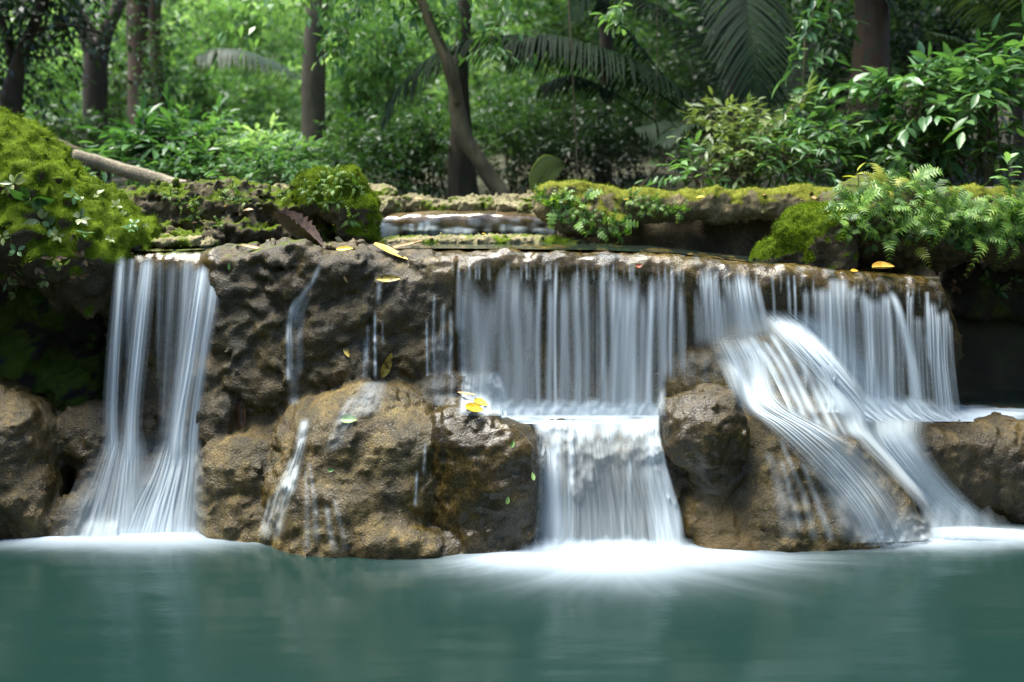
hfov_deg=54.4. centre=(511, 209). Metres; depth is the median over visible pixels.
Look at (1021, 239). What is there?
fern
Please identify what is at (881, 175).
fern
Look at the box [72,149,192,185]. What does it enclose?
fallen timber
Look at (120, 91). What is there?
shrub
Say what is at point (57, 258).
moss plant
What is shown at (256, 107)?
shrub
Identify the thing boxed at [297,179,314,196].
fern
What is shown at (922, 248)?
fern
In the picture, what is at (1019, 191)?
fern
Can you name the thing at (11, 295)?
moss plant
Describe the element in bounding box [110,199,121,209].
moss plant
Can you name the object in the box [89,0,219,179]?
tree
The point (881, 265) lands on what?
fallen leaf
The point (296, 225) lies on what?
fallen leaf
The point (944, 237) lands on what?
fern
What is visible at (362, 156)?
shrub
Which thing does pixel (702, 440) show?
boulder
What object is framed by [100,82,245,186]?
shrub
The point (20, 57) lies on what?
tree
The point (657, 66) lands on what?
vine
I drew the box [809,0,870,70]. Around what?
branch
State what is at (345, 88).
shrub
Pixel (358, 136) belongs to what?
shrub
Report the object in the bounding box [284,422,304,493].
trickle
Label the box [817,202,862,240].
fern
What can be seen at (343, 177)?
fern
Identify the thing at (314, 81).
tree
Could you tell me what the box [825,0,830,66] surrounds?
vine
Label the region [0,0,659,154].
tree
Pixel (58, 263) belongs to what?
moss plant
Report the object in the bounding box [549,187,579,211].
fern
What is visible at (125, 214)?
moss plant
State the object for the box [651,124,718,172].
palm
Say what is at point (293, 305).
trickle
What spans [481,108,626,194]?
shrub
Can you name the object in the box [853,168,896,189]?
fern
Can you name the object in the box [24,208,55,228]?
moss plant
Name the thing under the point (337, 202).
fern
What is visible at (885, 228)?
fern
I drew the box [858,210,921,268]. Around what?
fern
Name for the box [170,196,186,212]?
fern
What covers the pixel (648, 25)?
forest
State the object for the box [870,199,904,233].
fern
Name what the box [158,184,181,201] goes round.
fern
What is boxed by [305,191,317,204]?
fern
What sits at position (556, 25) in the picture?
tree
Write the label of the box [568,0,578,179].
vine
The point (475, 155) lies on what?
tree
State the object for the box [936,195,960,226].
fern
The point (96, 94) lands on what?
tree
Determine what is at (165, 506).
waterfall
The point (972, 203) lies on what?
fern
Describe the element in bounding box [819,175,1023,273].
fern bank
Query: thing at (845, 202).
fern
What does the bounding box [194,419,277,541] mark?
boulder
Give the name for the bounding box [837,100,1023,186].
shrub
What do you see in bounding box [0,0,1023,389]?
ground
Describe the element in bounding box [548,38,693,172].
shrub
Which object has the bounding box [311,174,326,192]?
fern
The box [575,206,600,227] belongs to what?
fern
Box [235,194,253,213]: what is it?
fern
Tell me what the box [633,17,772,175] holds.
shrub
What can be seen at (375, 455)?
boulder
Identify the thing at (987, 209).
fern
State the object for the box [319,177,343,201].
fern
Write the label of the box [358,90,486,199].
shrub
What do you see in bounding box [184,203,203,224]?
fern
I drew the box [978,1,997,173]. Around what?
tree
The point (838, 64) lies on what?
shrub
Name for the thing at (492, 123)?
shrub
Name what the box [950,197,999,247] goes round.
fern
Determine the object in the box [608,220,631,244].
fern
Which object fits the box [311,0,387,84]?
branch
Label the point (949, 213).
fern
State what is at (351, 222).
fern
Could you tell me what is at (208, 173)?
shrub
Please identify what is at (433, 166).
vine
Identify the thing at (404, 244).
fallen leaf
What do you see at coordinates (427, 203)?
stone
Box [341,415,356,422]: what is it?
fallen leaf
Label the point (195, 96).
shrub
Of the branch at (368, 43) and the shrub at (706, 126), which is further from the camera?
the branch at (368, 43)
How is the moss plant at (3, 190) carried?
on the mossy rock at (39, 157)
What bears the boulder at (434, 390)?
on the basin water at (528, 419)
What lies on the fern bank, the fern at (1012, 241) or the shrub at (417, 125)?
the fern at (1012, 241)
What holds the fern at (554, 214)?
on the mossy log
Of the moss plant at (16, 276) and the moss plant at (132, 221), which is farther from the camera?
the moss plant at (132, 221)
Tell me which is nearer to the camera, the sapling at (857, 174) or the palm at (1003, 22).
the sapling at (857, 174)
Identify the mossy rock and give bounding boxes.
[0,106,166,319]
[287,163,383,242]
[749,199,861,269]
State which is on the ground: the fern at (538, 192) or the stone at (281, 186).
the stone at (281, 186)
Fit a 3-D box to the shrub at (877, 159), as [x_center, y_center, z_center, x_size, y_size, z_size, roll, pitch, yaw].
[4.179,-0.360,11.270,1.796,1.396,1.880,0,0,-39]
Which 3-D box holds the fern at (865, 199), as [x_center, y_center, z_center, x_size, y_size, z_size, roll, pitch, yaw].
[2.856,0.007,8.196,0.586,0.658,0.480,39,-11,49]
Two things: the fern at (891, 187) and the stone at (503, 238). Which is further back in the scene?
the stone at (503, 238)
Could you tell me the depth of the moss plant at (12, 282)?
7.66 m
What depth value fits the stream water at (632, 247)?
8.29 m
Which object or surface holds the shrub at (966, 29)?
on the ground
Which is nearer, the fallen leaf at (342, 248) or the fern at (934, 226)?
the fallen leaf at (342, 248)
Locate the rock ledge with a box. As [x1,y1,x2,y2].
[103,237,963,467]
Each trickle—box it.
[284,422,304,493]
[287,272,317,371]
[374,316,375,375]
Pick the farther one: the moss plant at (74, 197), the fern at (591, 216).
the fern at (591, 216)
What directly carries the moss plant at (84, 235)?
on the mossy rock at (39, 157)
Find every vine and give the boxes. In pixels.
[58,138,85,151]
[431,128,433,197]
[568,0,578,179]
[640,123,689,186]
[649,0,657,152]
[787,32,805,132]
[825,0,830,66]
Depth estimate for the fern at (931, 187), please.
8.19 m
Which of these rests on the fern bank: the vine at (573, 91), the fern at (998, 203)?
the fern at (998, 203)
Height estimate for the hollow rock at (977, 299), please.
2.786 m
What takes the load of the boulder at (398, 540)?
in the pool water at (193, 605)
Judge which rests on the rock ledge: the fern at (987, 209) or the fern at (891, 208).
the fern at (891, 208)
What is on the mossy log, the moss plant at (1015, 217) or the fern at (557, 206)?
the fern at (557, 206)
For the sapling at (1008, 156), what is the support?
on the fern bank
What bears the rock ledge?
on the ground
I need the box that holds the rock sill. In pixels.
[381,210,556,235]
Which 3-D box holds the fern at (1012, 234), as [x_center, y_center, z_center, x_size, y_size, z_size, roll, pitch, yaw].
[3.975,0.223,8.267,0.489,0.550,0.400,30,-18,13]
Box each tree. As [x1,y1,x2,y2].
[0,0,153,142]
[64,0,125,180]
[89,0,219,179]
[161,0,304,129]
[200,0,213,123]
[205,0,542,195]
[281,0,424,161]
[379,0,478,199]
[594,0,613,185]
[841,0,889,180]
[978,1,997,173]
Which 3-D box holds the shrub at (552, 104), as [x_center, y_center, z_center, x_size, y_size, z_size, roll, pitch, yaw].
[0.792,-1.340,16.015,2.544,2.212,3.058,0,0,0]
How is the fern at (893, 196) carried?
on the fern bank
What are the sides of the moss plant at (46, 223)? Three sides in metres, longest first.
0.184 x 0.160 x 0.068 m
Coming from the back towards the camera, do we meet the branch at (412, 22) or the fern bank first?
the branch at (412, 22)
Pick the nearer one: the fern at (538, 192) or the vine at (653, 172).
the fern at (538, 192)
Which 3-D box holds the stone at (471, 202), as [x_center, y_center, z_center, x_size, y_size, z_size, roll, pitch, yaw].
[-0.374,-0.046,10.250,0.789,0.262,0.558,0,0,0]
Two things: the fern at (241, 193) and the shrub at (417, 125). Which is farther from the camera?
the shrub at (417, 125)
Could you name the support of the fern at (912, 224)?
on the fern bank
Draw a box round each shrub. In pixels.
[0,10,124,145]
[24,94,117,171]
[51,40,164,175]
[75,92,215,188]
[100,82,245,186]
[125,129,302,187]
[127,42,255,137]
[150,113,331,185]
[179,48,301,139]
[218,131,331,184]
[240,124,327,185]
[297,22,406,175]
[297,136,428,195]
[309,95,440,192]
[326,0,454,183]
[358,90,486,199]
[445,69,575,193]
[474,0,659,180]
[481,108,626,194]
[488,55,640,179]
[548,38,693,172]
[550,98,695,188]
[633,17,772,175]
[635,130,747,188]
[667,93,812,189]
[668,86,789,186]
[722,79,878,187]
[749,0,854,176]
[754,67,947,185]
[775,116,955,184]
[809,40,1017,179]
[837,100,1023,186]
[889,0,1002,145]
[906,2,1023,186]
[936,0,1023,185]
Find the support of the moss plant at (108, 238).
on the mossy rock at (39, 157)
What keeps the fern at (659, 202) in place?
on the mossy log
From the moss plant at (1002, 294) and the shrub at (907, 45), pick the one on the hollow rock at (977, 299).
the moss plant at (1002, 294)
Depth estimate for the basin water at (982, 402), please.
8.24 m
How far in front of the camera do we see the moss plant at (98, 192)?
7.92 m
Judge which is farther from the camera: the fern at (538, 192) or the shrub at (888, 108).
the shrub at (888, 108)
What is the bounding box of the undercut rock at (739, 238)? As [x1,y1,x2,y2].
[557,219,774,255]
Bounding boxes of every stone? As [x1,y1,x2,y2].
[150,233,218,248]
[273,183,289,188]
[368,183,397,196]
[377,232,614,244]
[378,194,406,215]
[400,193,446,212]
[440,193,498,210]
[485,190,533,210]
[490,198,534,214]
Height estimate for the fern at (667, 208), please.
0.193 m
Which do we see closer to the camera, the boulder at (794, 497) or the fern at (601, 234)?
the boulder at (794, 497)
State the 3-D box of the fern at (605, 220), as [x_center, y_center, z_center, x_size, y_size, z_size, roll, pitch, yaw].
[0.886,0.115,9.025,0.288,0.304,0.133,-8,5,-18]
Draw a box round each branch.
[266,0,388,64]
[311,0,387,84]
[396,0,460,54]
[458,0,521,97]
[589,0,631,37]
[758,71,819,150]
[772,0,850,139]
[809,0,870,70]
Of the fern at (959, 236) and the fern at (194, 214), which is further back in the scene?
the fern at (194, 214)
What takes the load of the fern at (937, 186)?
on the fern bank
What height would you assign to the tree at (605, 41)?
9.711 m
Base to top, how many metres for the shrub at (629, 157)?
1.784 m
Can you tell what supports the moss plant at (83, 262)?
attached to the mossy rock at (39, 157)
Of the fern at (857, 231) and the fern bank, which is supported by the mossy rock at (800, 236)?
the fern at (857, 231)
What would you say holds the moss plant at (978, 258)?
on the fern bank
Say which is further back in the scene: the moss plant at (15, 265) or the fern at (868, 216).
the fern at (868, 216)
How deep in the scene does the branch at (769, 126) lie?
10.87 m
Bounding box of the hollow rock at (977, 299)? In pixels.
[906,262,1023,325]
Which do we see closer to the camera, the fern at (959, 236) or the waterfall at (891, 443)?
the waterfall at (891, 443)
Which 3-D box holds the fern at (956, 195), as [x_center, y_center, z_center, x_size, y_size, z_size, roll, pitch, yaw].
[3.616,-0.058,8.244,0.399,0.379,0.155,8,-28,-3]
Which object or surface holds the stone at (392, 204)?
on the rock sill
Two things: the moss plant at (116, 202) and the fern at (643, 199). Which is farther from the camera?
the fern at (643, 199)
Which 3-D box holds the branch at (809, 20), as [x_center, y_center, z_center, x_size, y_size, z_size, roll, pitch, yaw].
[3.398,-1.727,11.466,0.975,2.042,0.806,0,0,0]
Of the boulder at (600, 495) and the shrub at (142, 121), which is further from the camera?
the shrub at (142, 121)
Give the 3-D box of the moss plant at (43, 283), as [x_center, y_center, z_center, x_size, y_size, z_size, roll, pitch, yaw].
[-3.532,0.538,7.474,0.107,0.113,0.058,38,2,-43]
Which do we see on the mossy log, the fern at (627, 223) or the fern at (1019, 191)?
the fern at (627, 223)
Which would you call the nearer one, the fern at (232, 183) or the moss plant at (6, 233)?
the moss plant at (6, 233)
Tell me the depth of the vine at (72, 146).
12.40 m
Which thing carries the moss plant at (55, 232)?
on the mossy rock at (39, 157)
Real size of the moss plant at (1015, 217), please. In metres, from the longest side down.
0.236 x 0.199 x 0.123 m
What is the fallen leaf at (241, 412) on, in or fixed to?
on the rock ledge
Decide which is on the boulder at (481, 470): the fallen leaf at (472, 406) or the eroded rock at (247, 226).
the fallen leaf at (472, 406)
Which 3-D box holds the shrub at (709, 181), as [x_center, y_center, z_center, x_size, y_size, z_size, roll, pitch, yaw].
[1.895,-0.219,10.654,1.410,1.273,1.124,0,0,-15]
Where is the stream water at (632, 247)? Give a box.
[131,238,831,268]
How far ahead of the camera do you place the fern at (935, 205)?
8.09 m
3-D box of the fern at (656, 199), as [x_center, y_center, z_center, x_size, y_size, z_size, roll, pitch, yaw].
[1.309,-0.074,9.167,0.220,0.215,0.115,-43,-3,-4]
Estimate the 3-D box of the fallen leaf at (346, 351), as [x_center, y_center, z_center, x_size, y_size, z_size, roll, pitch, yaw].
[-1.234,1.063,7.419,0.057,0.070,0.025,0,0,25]
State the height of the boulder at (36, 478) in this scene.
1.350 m
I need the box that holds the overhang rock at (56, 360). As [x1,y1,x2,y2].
[0,284,107,490]
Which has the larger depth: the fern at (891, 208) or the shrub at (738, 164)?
the shrub at (738, 164)
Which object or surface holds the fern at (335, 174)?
on the mossy rock at (369, 218)
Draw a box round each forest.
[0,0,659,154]
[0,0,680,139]
[524,0,1023,164]
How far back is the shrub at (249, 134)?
12.22 m
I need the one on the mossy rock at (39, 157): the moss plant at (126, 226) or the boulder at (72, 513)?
the moss plant at (126, 226)
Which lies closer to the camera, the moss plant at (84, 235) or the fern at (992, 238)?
the moss plant at (84, 235)
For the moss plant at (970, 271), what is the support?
on the hollow rock at (977, 299)
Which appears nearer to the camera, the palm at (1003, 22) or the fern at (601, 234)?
the fern at (601, 234)
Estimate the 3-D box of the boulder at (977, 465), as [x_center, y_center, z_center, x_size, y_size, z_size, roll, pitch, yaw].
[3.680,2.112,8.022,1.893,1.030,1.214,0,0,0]
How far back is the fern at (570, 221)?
8.91 m
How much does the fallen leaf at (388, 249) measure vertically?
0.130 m
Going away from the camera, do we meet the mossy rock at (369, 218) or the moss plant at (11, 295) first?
the moss plant at (11, 295)
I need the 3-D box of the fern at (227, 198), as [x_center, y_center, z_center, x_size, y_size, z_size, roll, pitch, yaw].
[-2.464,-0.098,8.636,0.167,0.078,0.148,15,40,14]
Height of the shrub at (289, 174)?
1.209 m
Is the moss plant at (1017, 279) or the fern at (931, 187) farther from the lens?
the moss plant at (1017, 279)
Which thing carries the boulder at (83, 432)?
on the pool water at (193, 605)
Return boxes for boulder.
[0,377,73,539]
[45,486,110,535]
[56,398,153,475]
[74,445,197,525]
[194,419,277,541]
[257,377,434,557]
[347,520,460,559]
[410,361,478,406]
[426,396,544,553]
[530,418,689,539]
[658,386,747,503]
[667,321,927,551]
[681,491,762,550]
[696,383,750,458]
[903,404,1023,523]
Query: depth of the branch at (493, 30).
11.16 m
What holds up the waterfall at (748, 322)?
attached to the rock ledge
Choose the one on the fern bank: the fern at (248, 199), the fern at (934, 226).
the fern at (934, 226)
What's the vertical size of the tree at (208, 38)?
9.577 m
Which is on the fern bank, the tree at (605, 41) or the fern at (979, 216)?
the fern at (979, 216)
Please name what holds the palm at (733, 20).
on the ground
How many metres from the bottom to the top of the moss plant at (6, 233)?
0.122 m
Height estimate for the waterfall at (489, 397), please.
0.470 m
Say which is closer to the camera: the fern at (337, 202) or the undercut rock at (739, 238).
the fern at (337, 202)
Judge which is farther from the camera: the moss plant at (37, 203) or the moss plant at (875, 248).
the moss plant at (875, 248)
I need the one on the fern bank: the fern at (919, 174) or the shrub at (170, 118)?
the fern at (919, 174)
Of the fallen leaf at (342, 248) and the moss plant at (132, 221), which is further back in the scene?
the moss plant at (132, 221)
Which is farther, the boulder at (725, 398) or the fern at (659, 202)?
the fern at (659, 202)
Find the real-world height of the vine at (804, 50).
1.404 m
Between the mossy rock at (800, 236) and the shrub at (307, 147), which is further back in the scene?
the shrub at (307, 147)
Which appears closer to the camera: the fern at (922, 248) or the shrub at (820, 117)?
the fern at (922, 248)
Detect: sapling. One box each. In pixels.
[843,162,865,186]
[990,152,1022,195]
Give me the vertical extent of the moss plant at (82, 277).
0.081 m
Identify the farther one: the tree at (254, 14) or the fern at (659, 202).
the tree at (254, 14)
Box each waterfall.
[87,261,215,537]
[379,222,552,236]
[462,278,672,414]
[472,368,506,404]
[534,419,680,549]
[703,277,953,419]
[722,317,987,545]
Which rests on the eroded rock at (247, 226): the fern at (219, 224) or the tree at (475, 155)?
the fern at (219, 224)
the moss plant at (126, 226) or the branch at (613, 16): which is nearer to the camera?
the moss plant at (126, 226)
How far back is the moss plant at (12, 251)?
7.41 m
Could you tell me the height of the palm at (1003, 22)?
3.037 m
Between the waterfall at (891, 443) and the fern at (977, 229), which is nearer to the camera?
the waterfall at (891, 443)
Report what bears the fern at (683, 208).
on the mossy log
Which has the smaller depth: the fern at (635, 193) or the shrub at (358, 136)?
the fern at (635, 193)
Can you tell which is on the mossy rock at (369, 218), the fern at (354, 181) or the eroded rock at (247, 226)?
the fern at (354, 181)
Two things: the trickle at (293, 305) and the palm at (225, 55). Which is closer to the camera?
the trickle at (293, 305)
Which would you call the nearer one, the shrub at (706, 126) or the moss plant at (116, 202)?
the moss plant at (116, 202)
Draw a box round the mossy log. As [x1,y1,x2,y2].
[530,177,1023,239]
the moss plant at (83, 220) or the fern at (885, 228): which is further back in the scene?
the fern at (885, 228)
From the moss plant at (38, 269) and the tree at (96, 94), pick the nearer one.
the moss plant at (38, 269)
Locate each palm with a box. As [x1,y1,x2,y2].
[192,48,390,161]
[376,0,854,187]
[529,155,564,191]
[563,0,905,188]
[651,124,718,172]
[908,0,1023,185]
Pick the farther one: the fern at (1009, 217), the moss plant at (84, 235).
the fern at (1009, 217)
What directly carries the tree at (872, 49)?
on the ground
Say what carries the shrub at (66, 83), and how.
on the ground
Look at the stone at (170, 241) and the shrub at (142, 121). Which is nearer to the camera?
the stone at (170, 241)
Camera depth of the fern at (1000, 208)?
8.15 m
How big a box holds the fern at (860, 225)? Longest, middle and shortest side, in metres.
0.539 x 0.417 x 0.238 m
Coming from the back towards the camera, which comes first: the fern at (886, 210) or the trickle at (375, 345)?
the fern at (886, 210)
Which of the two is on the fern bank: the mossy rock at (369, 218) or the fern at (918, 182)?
the fern at (918, 182)
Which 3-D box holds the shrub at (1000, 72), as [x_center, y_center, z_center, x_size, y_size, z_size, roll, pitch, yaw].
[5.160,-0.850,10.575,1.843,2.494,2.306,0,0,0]
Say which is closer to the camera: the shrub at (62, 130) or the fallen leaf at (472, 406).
the fallen leaf at (472, 406)
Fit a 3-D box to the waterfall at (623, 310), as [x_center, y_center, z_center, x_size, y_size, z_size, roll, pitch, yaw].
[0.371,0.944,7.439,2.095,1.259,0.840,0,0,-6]
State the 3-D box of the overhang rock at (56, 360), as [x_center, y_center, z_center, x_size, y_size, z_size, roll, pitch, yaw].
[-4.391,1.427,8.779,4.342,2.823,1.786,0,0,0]
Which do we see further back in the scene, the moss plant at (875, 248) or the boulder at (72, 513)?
the moss plant at (875, 248)
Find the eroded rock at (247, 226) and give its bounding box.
[118,176,337,246]
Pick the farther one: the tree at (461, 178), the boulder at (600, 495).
the tree at (461, 178)
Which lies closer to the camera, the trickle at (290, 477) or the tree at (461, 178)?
the trickle at (290, 477)
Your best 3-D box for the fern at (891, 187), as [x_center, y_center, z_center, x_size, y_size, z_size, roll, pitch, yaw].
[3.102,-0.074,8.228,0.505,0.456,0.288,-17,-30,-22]
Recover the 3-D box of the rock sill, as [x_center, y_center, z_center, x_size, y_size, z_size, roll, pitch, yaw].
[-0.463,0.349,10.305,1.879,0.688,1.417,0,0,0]
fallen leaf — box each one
[236,395,245,428]
[241,244,261,248]
[273,209,323,247]
[336,246,352,250]
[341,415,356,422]
[343,347,349,356]
[374,242,407,258]
[377,275,400,281]
[381,353,391,376]
[392,240,421,246]
[457,392,475,394]
[465,402,482,411]
[474,398,487,405]
[872,261,893,268]
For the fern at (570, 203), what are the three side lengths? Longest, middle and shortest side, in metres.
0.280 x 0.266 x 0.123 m
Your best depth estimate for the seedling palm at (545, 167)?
10.71 m
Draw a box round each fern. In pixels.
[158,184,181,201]
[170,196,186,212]
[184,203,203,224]
[186,194,200,209]
[211,216,224,231]
[217,191,234,204]
[222,178,243,192]
[228,184,249,203]
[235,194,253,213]
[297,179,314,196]
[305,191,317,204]
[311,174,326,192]
[311,183,331,196]
[317,192,335,212]
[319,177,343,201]
[321,171,330,183]
[325,164,351,185]
[330,193,344,213]
[337,172,349,184]
[338,206,361,230]
[341,171,366,196]
[530,183,554,203]
[539,184,563,228]
[546,201,561,225]
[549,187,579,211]
[559,197,581,222]
[562,206,590,238]
[568,187,606,215]
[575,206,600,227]
[579,219,608,242]
[598,207,621,235]
[603,213,638,237]
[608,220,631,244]
[621,188,646,212]
[631,195,651,213]
[636,201,656,219]
[647,190,662,213]
[650,200,666,216]
[661,203,675,219]
[669,199,692,223]
[814,186,872,229]
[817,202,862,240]
[826,205,878,253]
[827,183,905,228]
[830,182,891,239]
[833,221,861,249]
[848,185,911,228]
[851,199,891,236]
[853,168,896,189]
[855,175,907,216]
[856,163,912,199]
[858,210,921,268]
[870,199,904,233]
[872,192,907,227]
[874,220,899,250]
[883,155,943,198]
[884,183,905,212]
[891,214,940,243]
[897,199,954,249]
[899,199,950,254]
[901,172,925,197]
[902,229,933,277]
[905,177,954,216]
[906,180,951,238]
[909,196,952,245]
[919,189,986,256]
[921,228,960,253]
[928,186,970,219]
[930,205,964,244]
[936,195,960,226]
[937,187,989,237]
[943,214,1007,276]
[948,223,970,256]
[949,195,993,236]
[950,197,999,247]
[962,218,995,246]
[974,219,1023,275]
[975,175,1023,258]
[977,200,1012,235]
[977,218,1023,269]
[978,193,1022,237]
[983,217,1023,251]
[984,202,1013,234]
[988,193,1023,243]
[1003,202,1022,229]
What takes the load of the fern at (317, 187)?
on the mossy rock at (369, 218)
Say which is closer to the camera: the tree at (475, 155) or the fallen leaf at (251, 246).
the fallen leaf at (251, 246)
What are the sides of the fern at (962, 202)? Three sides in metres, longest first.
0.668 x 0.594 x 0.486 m
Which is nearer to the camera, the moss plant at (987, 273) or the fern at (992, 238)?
the fern at (992, 238)
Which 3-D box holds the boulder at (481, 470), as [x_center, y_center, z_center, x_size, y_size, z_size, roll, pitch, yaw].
[-0.180,1.997,7.214,0.843,1.264,0.743,0,0,0]
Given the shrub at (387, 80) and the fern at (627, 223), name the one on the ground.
the shrub at (387, 80)
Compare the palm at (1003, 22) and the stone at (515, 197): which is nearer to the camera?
the stone at (515, 197)
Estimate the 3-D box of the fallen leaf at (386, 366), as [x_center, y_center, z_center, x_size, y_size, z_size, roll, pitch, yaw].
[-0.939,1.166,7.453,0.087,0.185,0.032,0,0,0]
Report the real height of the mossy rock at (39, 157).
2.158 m
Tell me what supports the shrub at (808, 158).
on the ground
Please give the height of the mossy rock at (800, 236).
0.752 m
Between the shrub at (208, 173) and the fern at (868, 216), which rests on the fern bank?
the fern at (868, 216)
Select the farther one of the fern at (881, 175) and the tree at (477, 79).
the tree at (477, 79)
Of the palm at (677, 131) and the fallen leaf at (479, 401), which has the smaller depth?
the fallen leaf at (479, 401)
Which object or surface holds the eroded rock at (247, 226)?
on the rock ledge
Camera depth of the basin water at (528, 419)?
7.43 m
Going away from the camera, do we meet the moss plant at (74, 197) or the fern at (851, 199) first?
the moss plant at (74, 197)
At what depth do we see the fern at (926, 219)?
8.08 m
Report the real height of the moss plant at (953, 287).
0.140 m
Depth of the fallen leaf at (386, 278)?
7.46 m
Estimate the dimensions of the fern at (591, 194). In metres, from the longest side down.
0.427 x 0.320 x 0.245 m
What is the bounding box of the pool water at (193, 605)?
[0,491,1023,681]
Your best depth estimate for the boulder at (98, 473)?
7.46 m
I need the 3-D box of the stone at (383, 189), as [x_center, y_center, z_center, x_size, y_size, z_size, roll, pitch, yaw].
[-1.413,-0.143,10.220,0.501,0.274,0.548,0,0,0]
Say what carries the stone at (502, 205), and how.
on the rock sill
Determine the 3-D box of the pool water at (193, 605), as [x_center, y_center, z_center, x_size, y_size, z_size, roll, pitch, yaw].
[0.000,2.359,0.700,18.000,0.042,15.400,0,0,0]
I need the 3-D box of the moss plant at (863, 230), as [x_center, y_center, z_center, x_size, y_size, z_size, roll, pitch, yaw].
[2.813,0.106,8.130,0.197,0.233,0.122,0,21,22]
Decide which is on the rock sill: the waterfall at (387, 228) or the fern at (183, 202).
the waterfall at (387, 228)
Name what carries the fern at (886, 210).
on the fern bank
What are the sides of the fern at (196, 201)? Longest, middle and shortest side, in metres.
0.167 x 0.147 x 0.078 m
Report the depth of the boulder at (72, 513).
7.20 m
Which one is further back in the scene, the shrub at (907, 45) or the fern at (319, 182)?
the shrub at (907, 45)
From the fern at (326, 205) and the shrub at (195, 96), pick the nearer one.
the fern at (326, 205)
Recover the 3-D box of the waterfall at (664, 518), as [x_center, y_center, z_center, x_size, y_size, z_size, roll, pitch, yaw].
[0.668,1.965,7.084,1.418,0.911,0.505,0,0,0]
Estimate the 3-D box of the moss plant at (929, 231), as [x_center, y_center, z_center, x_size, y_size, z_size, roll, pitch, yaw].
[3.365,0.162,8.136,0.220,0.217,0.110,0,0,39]
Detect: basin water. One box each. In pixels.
[501,407,658,423]
[913,390,1023,421]
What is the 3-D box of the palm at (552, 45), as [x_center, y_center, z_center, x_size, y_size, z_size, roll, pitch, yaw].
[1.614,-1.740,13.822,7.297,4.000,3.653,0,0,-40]
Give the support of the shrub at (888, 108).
on the ground
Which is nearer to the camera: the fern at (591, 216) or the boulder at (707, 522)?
the boulder at (707, 522)
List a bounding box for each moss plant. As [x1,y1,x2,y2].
[0,172,25,192]
[0,180,7,194]
[0,231,9,244]
[3,277,17,291]
[7,286,17,299]
[8,186,53,210]
[8,243,24,255]
[8,263,22,275]
[10,271,24,286]
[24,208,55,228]
[28,262,43,274]
[37,274,48,287]
[41,256,65,265]
[42,218,55,236]
[50,228,64,242]
[52,259,70,270]
[64,188,81,204]
[68,272,90,282]
[72,208,90,224]
[73,250,94,266]
[76,230,93,236]
[89,190,103,196]
[106,235,114,242]
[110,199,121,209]
[120,210,130,216]
[122,224,134,231]
[129,219,138,230]
[854,212,867,234]
[864,235,877,253]
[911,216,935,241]
[949,279,961,293]
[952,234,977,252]
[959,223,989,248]
[965,264,975,278]
[970,256,984,262]
[979,269,990,284]
[995,283,1008,299]
[1009,209,1023,224]
[1010,274,1023,281]
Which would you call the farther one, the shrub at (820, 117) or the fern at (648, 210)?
the shrub at (820, 117)
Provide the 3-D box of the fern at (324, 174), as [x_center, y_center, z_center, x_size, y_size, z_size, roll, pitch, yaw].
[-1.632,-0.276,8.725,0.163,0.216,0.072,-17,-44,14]
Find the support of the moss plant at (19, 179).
on the mossy rock at (39, 157)

